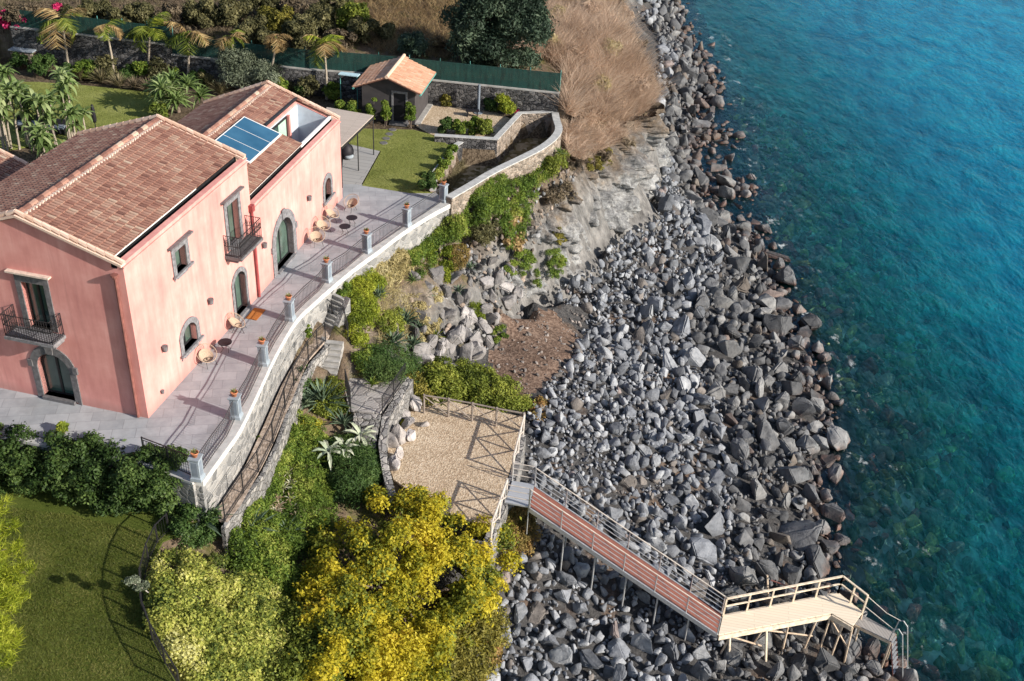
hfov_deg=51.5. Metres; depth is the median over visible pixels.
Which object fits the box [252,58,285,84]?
olive tree
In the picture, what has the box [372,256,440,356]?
slope grass
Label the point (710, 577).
boulder
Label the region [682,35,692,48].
boulder
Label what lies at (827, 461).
boulder
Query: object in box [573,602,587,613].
boulder
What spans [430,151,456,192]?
lawn wall
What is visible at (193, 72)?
border shrub
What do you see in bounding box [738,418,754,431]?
boulder
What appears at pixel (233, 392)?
flower pot
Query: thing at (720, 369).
boulder
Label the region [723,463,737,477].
boulder
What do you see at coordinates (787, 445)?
boulder
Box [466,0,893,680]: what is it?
rubble
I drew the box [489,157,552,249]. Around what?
ivy curtain
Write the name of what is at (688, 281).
boulder
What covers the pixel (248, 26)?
hillside bush
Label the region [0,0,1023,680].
ground
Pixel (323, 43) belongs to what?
palm tree
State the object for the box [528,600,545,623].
boulder
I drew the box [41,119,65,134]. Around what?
garden sofa
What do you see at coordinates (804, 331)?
boulder
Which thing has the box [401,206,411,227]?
pedestal
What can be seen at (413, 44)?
bush
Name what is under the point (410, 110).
garden shrub
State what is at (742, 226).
boulder
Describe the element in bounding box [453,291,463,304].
boulder
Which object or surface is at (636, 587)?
boulder
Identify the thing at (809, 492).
boulder
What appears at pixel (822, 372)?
boulder
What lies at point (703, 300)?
boulder
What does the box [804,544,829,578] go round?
boulder
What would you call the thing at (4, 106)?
banana plant
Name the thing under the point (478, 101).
garden post
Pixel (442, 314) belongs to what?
boulder
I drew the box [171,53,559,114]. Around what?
back wall
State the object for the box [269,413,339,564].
creeping shrub
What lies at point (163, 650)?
lawn fence
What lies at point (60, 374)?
door
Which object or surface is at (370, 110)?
garden shrub
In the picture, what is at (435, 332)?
spiky plant
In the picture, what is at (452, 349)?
boulder
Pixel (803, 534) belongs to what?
boulder
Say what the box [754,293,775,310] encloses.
boulder
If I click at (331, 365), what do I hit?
stone steps
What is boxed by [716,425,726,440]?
boulder
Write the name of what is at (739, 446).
boulder
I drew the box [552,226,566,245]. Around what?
cliff tuft
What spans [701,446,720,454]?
boulder
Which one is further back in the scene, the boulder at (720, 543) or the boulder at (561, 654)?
the boulder at (720, 543)
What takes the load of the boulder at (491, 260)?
on the slope rubble at (484, 293)
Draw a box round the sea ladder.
[888,620,907,677]
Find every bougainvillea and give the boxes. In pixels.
[0,9,11,28]
[14,16,27,28]
[49,2,62,18]
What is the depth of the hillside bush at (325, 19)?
75.34 m
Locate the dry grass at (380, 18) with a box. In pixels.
[354,0,481,59]
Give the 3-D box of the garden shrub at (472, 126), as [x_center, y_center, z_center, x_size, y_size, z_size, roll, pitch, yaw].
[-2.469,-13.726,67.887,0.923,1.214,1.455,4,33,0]
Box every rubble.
[409,160,585,395]
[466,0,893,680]
[714,95,1023,680]
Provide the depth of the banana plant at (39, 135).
59.51 m
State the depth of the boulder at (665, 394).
59.89 m
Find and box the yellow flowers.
[302,416,323,453]
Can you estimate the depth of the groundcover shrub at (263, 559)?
40.02 m
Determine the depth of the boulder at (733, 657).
45.73 m
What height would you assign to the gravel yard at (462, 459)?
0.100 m
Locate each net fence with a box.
[9,9,172,42]
[170,35,561,93]
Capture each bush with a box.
[0,2,42,23]
[57,4,90,23]
[76,0,111,19]
[103,5,131,25]
[121,0,155,23]
[151,0,182,26]
[173,26,191,35]
[180,0,214,27]
[200,0,244,28]
[231,14,267,43]
[236,0,253,20]
[252,0,281,12]
[253,23,278,50]
[257,4,293,33]
[277,0,308,16]
[279,13,320,49]
[303,2,335,31]
[305,324,312,337]
[319,0,350,13]
[322,28,357,52]
[335,0,369,29]
[336,279,352,296]
[346,15,379,43]
[372,21,395,39]
[397,30,429,57]
[406,366,434,407]
[430,36,451,50]
[545,33,561,48]
[548,3,566,21]
[564,38,586,60]
[576,0,598,16]
[592,73,611,93]
[603,36,623,57]
[623,2,634,20]
[625,72,650,94]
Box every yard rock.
[388,432,399,447]
[388,455,400,470]
[391,424,406,444]
[394,446,403,459]
[401,416,414,429]
[402,410,410,418]
[406,428,415,441]
[409,395,421,411]
[419,421,429,426]
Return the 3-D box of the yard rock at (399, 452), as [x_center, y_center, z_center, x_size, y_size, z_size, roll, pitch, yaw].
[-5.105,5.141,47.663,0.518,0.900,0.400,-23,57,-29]
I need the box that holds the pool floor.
[448,137,548,193]
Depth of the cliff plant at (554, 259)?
65.87 m
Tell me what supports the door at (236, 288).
in the pink villa
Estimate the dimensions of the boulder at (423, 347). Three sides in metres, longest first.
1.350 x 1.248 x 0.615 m
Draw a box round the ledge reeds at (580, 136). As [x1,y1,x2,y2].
[561,112,652,160]
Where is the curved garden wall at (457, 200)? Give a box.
[446,112,562,223]
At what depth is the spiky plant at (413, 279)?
56.13 m
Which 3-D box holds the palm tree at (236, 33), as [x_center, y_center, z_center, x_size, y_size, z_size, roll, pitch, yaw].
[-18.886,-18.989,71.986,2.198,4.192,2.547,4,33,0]
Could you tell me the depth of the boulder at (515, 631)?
44.26 m
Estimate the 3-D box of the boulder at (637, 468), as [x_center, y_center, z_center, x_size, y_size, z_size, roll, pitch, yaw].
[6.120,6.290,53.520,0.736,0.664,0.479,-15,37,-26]
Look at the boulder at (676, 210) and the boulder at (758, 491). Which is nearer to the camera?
the boulder at (758, 491)
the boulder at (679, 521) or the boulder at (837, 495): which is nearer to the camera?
the boulder at (679, 521)
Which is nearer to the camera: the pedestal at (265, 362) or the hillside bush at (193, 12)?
the pedestal at (265, 362)
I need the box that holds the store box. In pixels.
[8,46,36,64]
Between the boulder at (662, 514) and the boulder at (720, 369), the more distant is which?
the boulder at (720, 369)
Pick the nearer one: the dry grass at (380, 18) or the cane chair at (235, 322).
the cane chair at (235, 322)
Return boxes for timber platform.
[718,575,868,662]
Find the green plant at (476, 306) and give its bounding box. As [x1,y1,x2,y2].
[469,300,484,318]
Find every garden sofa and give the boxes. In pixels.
[16,114,37,128]
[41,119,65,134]
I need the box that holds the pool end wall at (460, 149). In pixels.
[454,141,462,161]
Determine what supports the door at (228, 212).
in the pink villa
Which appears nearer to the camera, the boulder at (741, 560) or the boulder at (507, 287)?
the boulder at (741, 560)
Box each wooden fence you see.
[423,394,524,427]
[490,478,507,541]
[511,413,524,474]
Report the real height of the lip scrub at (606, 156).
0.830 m
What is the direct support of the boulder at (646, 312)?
on the ground at (982, 264)
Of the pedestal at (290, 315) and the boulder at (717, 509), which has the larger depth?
the boulder at (717, 509)
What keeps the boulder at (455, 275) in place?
on the ground at (982, 264)
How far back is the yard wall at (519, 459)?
45.95 m
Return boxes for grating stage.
[853,597,900,667]
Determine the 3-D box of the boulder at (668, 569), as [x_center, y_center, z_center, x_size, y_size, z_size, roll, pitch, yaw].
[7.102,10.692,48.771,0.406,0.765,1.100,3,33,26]
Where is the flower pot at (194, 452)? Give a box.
[189,448,198,457]
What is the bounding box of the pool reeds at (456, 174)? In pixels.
[446,159,468,190]
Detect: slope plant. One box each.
[295,363,313,393]
[310,375,350,421]
[350,343,375,372]
[375,305,406,339]
[406,240,438,278]
[437,245,456,283]
[462,172,510,213]
[470,211,503,247]
[534,149,569,182]
[542,181,577,206]
[585,147,613,171]
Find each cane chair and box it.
[196,343,217,368]
[227,312,246,332]
[307,227,324,243]
[315,215,331,232]
[324,204,339,222]
[344,194,358,210]
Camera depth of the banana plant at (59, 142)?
60.36 m
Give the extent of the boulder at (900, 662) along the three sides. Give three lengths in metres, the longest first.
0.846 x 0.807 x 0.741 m
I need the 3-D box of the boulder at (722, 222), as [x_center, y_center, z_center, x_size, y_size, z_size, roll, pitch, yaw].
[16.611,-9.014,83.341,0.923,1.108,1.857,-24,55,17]
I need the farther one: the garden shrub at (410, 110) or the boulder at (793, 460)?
the garden shrub at (410, 110)
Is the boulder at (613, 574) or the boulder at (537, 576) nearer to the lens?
the boulder at (537, 576)
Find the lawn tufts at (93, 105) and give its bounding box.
[0,83,162,146]
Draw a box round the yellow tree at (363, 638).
[285,480,524,680]
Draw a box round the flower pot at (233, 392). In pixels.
[230,388,237,396]
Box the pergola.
[326,107,373,187]
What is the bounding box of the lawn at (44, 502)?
[0,478,196,680]
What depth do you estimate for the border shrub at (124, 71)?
72.59 m
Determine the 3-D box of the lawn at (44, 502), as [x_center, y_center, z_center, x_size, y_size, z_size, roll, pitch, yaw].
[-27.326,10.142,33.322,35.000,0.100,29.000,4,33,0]
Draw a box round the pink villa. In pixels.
[0,80,341,417]
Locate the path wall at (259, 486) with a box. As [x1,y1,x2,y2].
[221,344,330,555]
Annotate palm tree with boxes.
[32,7,87,62]
[94,19,126,76]
[126,11,171,78]
[164,21,212,73]
[214,29,248,84]
[263,33,291,67]
[301,34,347,99]
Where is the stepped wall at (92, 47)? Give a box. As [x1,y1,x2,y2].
[10,25,172,76]
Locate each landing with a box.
[345,376,408,414]
[504,462,535,533]
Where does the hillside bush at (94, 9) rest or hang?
on the ground at (982, 264)
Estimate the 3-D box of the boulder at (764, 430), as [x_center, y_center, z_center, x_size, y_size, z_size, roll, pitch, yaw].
[14.235,5.379,59.615,1.038,1.991,1.288,-26,22,-2]
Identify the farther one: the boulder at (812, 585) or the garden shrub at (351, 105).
the garden shrub at (351, 105)
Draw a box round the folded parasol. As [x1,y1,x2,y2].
[90,104,96,127]
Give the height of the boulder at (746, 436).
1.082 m
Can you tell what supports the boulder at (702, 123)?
on the ground at (982, 264)
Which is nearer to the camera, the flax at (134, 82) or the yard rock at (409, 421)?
the yard rock at (409, 421)
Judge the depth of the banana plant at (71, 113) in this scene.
61.38 m
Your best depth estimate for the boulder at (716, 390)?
61.97 m
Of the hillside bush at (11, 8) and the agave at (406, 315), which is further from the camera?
the hillside bush at (11, 8)
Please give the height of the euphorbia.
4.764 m
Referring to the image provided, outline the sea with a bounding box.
[670,0,1023,666]
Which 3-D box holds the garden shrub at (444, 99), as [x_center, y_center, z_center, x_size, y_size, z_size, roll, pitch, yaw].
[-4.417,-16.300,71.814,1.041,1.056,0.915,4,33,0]
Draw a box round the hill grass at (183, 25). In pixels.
[0,0,354,47]
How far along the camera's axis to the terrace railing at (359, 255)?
52.48 m
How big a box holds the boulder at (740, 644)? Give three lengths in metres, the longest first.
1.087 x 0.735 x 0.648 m
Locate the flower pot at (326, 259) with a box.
[323,255,330,262]
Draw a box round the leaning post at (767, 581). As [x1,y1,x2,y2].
[766,575,794,603]
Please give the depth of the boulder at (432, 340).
55.96 m
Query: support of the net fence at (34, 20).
on the stepped wall at (92, 47)
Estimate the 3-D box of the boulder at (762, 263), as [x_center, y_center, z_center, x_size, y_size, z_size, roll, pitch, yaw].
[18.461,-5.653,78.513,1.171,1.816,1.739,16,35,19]
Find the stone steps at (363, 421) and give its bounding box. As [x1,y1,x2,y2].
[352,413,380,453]
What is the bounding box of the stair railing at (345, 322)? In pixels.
[327,299,348,340]
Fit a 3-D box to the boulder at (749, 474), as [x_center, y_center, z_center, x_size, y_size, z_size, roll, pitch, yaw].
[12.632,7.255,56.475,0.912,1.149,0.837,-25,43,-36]
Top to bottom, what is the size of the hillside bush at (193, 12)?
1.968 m
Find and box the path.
[217,326,331,522]
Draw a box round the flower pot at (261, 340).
[257,335,264,344]
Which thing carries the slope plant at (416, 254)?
on the ground at (982, 264)
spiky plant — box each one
[279,515,303,538]
[293,420,316,440]
[307,451,327,468]
[329,407,355,432]
[365,377,378,387]
[370,284,389,299]
[404,272,421,284]
[404,332,424,349]
[431,326,443,339]
[432,394,450,406]
[466,261,476,269]
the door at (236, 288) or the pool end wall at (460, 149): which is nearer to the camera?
the door at (236, 288)
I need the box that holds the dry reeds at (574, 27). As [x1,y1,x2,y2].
[501,0,678,122]
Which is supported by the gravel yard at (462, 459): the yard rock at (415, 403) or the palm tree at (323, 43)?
the yard rock at (415, 403)
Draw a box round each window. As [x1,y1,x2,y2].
[167,230,194,281]
[179,316,204,361]
[322,172,335,207]
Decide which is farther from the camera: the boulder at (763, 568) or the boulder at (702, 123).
the boulder at (702, 123)
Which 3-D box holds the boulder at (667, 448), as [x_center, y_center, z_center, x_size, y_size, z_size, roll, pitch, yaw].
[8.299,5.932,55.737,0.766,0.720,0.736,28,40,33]
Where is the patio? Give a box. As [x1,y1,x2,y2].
[342,145,379,184]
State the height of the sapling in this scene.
0.696 m
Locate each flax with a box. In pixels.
[71,67,90,80]
[86,66,112,82]
[105,72,135,86]
[119,74,142,88]
[136,76,151,90]
[195,74,217,87]
[206,79,231,93]
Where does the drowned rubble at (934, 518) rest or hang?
on the ground at (982, 264)
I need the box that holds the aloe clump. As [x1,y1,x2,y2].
[258,468,303,516]
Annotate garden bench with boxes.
[465,109,478,116]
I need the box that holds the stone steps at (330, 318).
[325,293,344,328]
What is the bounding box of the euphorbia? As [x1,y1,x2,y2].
[138,546,293,680]
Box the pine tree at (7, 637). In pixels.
[0,493,39,671]
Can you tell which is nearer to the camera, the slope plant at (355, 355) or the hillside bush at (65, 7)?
the slope plant at (355, 355)
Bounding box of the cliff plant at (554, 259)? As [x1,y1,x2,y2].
[544,248,567,279]
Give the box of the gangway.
[528,468,725,640]
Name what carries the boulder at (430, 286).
on the ground at (982, 264)
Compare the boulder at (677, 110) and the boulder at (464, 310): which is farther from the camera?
the boulder at (677, 110)
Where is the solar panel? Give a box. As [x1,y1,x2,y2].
[216,116,281,163]
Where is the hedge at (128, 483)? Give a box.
[0,420,189,521]
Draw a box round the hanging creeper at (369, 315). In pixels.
[342,267,388,349]
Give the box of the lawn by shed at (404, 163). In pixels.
[349,128,447,192]
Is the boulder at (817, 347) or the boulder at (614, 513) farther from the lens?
the boulder at (817, 347)
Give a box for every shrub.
[7,51,29,68]
[26,53,57,75]
[55,61,71,73]
[70,59,95,79]
[87,58,99,71]
[94,54,117,79]
[117,63,133,79]
[125,67,138,78]
[131,61,152,79]
[141,67,215,115]
[147,55,174,79]
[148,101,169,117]
[162,66,178,73]
[167,501,222,549]
[188,68,205,87]
[196,71,211,85]
[222,536,308,602]
[225,509,288,551]
[242,409,305,523]
[267,477,285,507]
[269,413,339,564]
[269,594,357,680]
[271,76,291,91]
[286,81,294,91]
[292,84,306,96]
[296,75,319,97]
[318,432,388,512]
[321,81,341,99]
[334,99,345,109]
[344,100,361,112]
[355,337,423,385]
[365,97,377,123]
[380,99,391,125]
[404,101,415,127]
[416,170,436,190]
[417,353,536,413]
[425,584,511,680]
[433,167,444,180]
[436,157,451,169]
[437,116,453,133]
[439,94,451,106]
[443,149,454,159]
[447,144,458,153]
[452,118,468,134]
[467,115,478,135]
[474,623,505,665]
[475,116,494,134]
[483,97,497,111]
[491,324,508,343]
[494,92,516,114]
[501,504,542,556]
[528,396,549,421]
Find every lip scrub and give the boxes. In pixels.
[564,159,581,170]
[595,149,612,162]
[620,136,636,147]
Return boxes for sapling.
[56,420,68,432]
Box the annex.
[0,148,28,180]
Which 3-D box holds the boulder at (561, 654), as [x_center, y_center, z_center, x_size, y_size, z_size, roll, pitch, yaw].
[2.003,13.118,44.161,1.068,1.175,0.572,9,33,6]
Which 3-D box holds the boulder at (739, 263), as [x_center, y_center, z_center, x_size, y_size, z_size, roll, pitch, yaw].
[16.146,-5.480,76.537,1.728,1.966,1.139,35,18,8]
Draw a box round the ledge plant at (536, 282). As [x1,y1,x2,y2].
[532,268,542,288]
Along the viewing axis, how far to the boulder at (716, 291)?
72.06 m
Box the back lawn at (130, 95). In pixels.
[0,82,169,150]
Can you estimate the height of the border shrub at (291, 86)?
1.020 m
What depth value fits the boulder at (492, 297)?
60.11 m
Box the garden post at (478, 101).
[474,84,482,114]
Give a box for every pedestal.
[187,453,205,482]
[227,393,242,420]
[256,341,269,366]
[282,298,295,321]
[320,260,332,283]
[360,232,372,253]
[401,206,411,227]
[438,183,448,203]
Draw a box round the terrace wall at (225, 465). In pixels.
[0,203,449,521]
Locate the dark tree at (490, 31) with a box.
[438,0,559,70]
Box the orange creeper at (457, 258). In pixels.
[448,241,470,270]
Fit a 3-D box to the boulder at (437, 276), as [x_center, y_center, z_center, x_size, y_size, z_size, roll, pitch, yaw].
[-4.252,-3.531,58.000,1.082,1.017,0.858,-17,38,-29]
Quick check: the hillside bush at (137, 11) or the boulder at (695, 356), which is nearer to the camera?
the boulder at (695, 356)
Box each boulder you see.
[407,270,420,280]
[411,351,432,363]
[413,342,430,363]
[414,308,425,322]
[414,324,419,338]
[419,325,426,333]
[425,280,433,289]
[426,334,437,349]
[427,266,444,283]
[434,345,445,357]
[437,338,446,350]
[439,309,444,319]
[441,284,451,297]
[444,308,457,320]
[444,339,450,348]
[446,324,465,344]
[448,342,456,353]
[449,271,463,283]
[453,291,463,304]
[458,342,473,362]
[460,305,469,318]
[460,318,471,327]
[462,289,470,303]
[465,327,472,341]
[467,274,472,286]
[468,308,477,323]
[468,341,480,346]
[469,331,482,345]
[472,346,486,359]
[472,351,483,358]
[473,262,482,270]
[475,317,492,333]
[479,276,493,289]
[479,303,492,313]
[485,313,497,324]
[485,335,493,348]
[486,256,497,265]
[486,671,500,680]
[489,288,495,302]
[492,268,504,284]
[493,312,500,324]
[499,281,513,292]
[501,294,516,310]
[501,625,512,642]
[505,263,514,274]
[511,285,522,298]
[511,623,520,635]
[514,602,527,623]
[520,656,532,671]
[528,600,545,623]
[530,567,541,580]
[537,660,554,676]
[538,634,558,646]
[548,644,572,664]
[554,589,571,603]
[556,571,576,587]
[559,546,574,559]
[559,613,576,630]
[571,503,586,513]
[573,562,589,577]
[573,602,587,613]
[574,472,587,486]
[579,649,603,668]
[596,442,609,452]
[597,346,612,359]
[603,331,611,341]
[603,665,614,679]
[605,506,622,519]
[607,637,629,659]
[608,422,623,435]
[608,570,618,579]
[609,623,629,638]
[610,523,624,538]
[610,621,618,637]
[613,663,626,680]
[615,539,626,546]
[617,577,631,592]
[618,475,636,489]
[621,615,630,622]
[623,405,635,419]
[627,462,639,469]
[630,364,644,372]
[630,633,652,654]
[631,326,644,343]
[632,583,641,590]
[635,590,649,604]
[637,444,651,457]
[637,476,646,484]
[638,673,655,680]
[639,304,652,319]
[641,319,653,335]
[645,537,666,551]
[647,296,663,311]
[647,431,664,449]
[647,507,666,519]
[648,345,658,354]
[650,454,660,467]
[651,621,667,636]
[656,322,672,332]
[658,193,673,213]
[660,388,671,398]
[660,466,671,479]
[661,663,674,675]
[662,350,677,371]
[662,445,679,454]
[662,565,672,575]
[662,640,678,661]
[663,493,679,506]
[666,93,678,106]
[666,145,676,151]
[666,278,679,293]
[668,172,679,188]
[669,205,680,216]
[670,71,687,86]
[670,314,690,337]
[671,514,686,529]
[672,105,681,115]
[676,376,690,391]
[676,433,693,443]
[677,480,690,495]
[678,624,695,642]
[678,673,687,680]
[679,59,698,78]
[681,271,694,288]
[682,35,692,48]
[682,564,693,575]
[683,347,705,366]
[683,493,698,511]
[685,190,702,203]
[688,105,695,116]
[689,373,698,387]
[689,537,716,565]
[689,661,711,680]
[691,306,704,319]
[691,577,708,599]
[692,119,711,127]
[692,237,705,246]
[692,393,711,404]
[692,419,703,437]
[692,642,710,660]
[693,408,708,429]
[694,166,709,185]
[694,289,709,309]
[695,213,711,233]
[697,207,718,225]
[701,112,714,120]
[701,277,718,291]
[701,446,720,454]
[702,234,721,250]
[703,83,715,94]
[705,511,723,536]
[705,570,714,585]
[706,381,725,399]
[707,483,722,494]
[708,468,725,484]
[710,162,727,174]
[710,285,724,298]
[710,489,723,506]
[712,251,723,263]
[713,296,733,308]
[713,506,721,513]
[713,585,748,603]
[713,660,726,672]
[715,361,726,376]
[715,538,725,550]
[716,174,735,188]
[716,186,735,201]
[716,210,731,222]
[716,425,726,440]
[717,216,728,225]
[718,340,740,357]
[720,225,730,240]
[721,453,730,463]
[721,606,738,612]
[722,223,736,236]
[723,384,738,395]
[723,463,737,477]
[723,643,742,666]
[725,413,737,425]
[725,631,747,648]
[726,324,741,339]
[727,256,750,272]
[727,285,737,301]
[729,201,742,211]
[729,566,758,586]
[730,276,749,293]
[730,437,749,460]
[734,529,753,547]
[734,554,749,565]
[735,222,750,232]
[736,428,753,444]
[736,496,750,511]
[737,177,744,183]
[738,377,749,391]
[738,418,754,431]
[740,299,753,312]
[741,366,762,381]
[742,468,760,480]
[742,544,758,560]
[744,173,756,185]
[748,334,763,347]
[750,244,761,254]
[750,477,766,499]
[751,325,761,334]
[751,627,772,648]
[753,396,768,411]
[753,538,764,550]
[754,224,773,236]
[754,238,764,249]
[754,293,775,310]
[754,377,763,397]
[754,414,763,424]
[755,307,772,313]
[755,559,778,585]
[756,254,767,271]
[756,419,779,450]
[758,289,783,296]
[758,455,773,467]
[758,508,780,518]
[759,443,766,455]
[762,314,794,336]
[763,250,790,265]
[763,374,774,386]
[765,660,784,680]
[767,595,776,604]
[768,655,783,661]
[769,531,790,544]
[770,362,788,374]
[772,257,784,270]
[772,265,795,287]
[772,632,786,652]
[774,296,791,311]
[774,551,783,567]
[775,391,789,408]
[776,417,794,435]
[776,466,809,485]
[776,587,786,599]
[779,349,787,357]
[779,437,797,453]
[779,493,790,508]
[779,520,821,551]
[781,380,802,395]
[782,563,801,584]
[786,588,801,599]
[788,335,805,350]
[788,454,797,465]
[789,371,805,386]
[789,653,805,668]
[790,304,806,316]
[791,494,803,510]
[791,619,807,635]
[792,397,815,416]
[795,434,819,454]
[796,324,811,337]
[797,313,821,331]
[802,483,818,504]
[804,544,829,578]
[806,420,823,433]
[806,575,817,594]
[807,622,817,629]
[810,389,825,398]
[810,397,824,413]
[810,464,818,476]
[811,340,823,353]
[812,435,828,450]
[813,589,829,624]
[813,647,839,672]
[815,364,828,378]
[815,519,830,535]
[816,351,830,366]
[819,375,831,391]
[819,503,845,524]
[819,670,826,679]
[820,454,835,468]
[820,539,839,554]
[822,419,833,427]
[824,636,833,649]
[827,425,850,450]
[827,463,843,487]
[827,620,840,637]
[828,489,843,501]
[831,399,843,407]
[832,523,842,535]
[833,533,850,545]
[839,589,858,606]
[841,663,859,676]
[843,608,866,635]
[843,633,861,662]
[843,671,852,680]
[862,637,879,659]
[865,659,883,676]
[888,655,906,668]
[894,667,918,680]
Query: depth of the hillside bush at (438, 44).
74.72 m
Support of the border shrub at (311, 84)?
on the ground at (982, 264)
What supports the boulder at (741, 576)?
on the ground at (982, 264)
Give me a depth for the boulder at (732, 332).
68.52 m
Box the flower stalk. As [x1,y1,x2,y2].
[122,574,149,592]
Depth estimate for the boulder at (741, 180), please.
91.73 m
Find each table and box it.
[218,338,231,352]
[339,224,350,235]
[346,215,356,226]
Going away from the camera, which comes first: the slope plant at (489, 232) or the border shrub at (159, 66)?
the slope plant at (489, 232)
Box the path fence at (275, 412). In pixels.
[222,322,325,520]
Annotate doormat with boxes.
[246,308,264,319]
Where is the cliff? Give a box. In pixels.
[460,0,672,303]
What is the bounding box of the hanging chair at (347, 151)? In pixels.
[342,143,353,159]
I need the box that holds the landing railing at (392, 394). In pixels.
[381,363,405,415]
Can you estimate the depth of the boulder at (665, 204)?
76.27 m
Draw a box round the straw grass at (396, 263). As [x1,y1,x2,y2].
[373,247,416,287]
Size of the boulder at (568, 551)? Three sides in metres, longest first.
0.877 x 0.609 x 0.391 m
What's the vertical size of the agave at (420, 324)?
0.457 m
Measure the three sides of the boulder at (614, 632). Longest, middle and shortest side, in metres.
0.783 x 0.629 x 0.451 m
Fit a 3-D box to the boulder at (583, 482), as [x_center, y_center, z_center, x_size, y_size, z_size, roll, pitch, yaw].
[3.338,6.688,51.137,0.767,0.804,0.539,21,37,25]
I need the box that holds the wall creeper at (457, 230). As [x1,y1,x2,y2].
[420,185,508,248]
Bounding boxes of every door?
[4,268,58,332]
[27,346,82,405]
[220,186,243,251]
[231,266,250,320]
[271,116,287,135]
[271,208,297,277]
[391,90,407,121]
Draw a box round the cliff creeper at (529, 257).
[503,248,537,276]
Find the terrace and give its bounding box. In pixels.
[0,184,438,473]
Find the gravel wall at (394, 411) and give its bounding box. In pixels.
[378,378,412,515]
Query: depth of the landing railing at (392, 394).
49.01 m
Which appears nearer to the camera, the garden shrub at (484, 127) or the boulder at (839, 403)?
the boulder at (839, 403)
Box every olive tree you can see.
[209,45,260,88]
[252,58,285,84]
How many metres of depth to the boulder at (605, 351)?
61.70 m
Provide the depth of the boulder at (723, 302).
71.27 m
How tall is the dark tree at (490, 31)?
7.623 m
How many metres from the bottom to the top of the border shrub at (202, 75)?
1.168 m
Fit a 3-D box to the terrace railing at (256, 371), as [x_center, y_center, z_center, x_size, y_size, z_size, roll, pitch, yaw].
[-10.722,1.600,43.517,0.098,0.902,3.417,5,33,3]
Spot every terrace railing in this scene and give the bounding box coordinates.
[141,436,190,474]
[199,400,234,469]
[238,348,262,406]
[265,303,288,354]
[292,265,324,312]
[331,237,364,276]
[371,211,404,247]
[411,187,441,221]
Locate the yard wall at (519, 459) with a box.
[466,434,525,580]
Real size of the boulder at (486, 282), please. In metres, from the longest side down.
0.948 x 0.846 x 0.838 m
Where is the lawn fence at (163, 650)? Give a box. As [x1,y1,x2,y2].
[138,513,179,680]
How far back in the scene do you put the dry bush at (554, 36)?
76.93 m
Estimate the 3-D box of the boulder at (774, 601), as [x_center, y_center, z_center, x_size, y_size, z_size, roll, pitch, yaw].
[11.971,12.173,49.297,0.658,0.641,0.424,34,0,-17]
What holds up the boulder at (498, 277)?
on the slope rubble at (484, 293)
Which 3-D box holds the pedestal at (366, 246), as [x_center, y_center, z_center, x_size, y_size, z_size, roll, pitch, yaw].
[-7.381,-4.966,53.908,0.430,1.040,0.430,18,36,22]
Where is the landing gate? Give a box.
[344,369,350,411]
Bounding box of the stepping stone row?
[380,128,395,144]
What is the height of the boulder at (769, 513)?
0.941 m
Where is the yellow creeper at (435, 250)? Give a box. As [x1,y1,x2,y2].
[423,232,438,263]
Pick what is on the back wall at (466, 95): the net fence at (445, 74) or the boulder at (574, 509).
the net fence at (445, 74)
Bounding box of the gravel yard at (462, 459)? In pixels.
[388,398,522,526]
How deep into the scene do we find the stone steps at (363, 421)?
47.88 m
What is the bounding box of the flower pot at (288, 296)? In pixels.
[284,292,291,300]
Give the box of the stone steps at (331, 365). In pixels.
[319,336,343,375]
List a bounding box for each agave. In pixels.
[170,501,232,541]
[241,507,279,545]
[300,377,353,417]
[300,387,317,409]
[311,440,350,469]
[329,436,358,461]
[342,422,379,446]
[377,329,408,347]
[397,307,420,327]
[411,320,427,331]
[452,284,465,293]
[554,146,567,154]
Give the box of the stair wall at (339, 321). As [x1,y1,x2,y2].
[332,296,350,328]
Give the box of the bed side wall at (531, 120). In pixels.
[492,110,552,161]
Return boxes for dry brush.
[410,286,443,341]
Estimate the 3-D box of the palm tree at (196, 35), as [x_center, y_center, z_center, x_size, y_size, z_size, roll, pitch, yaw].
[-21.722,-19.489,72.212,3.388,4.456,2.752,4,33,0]
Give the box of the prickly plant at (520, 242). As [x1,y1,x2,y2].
[501,215,527,251]
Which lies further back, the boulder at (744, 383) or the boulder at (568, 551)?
the boulder at (744, 383)
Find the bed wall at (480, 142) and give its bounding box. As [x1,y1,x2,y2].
[434,133,496,157]
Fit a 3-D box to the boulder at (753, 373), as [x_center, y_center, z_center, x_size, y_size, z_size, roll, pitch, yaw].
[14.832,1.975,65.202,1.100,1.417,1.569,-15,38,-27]
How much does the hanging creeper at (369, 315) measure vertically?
1.986 m
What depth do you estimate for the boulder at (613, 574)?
47.62 m
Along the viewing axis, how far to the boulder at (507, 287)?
61.46 m
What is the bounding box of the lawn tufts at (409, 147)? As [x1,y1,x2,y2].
[351,129,447,191]
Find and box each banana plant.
[0,62,18,109]
[0,77,20,151]
[3,76,36,150]
[20,120,56,156]
[21,88,61,144]
[36,138,65,158]
[48,65,81,139]
[59,102,95,135]
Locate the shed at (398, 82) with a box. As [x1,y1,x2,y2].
[352,54,436,126]
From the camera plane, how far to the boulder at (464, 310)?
58.19 m

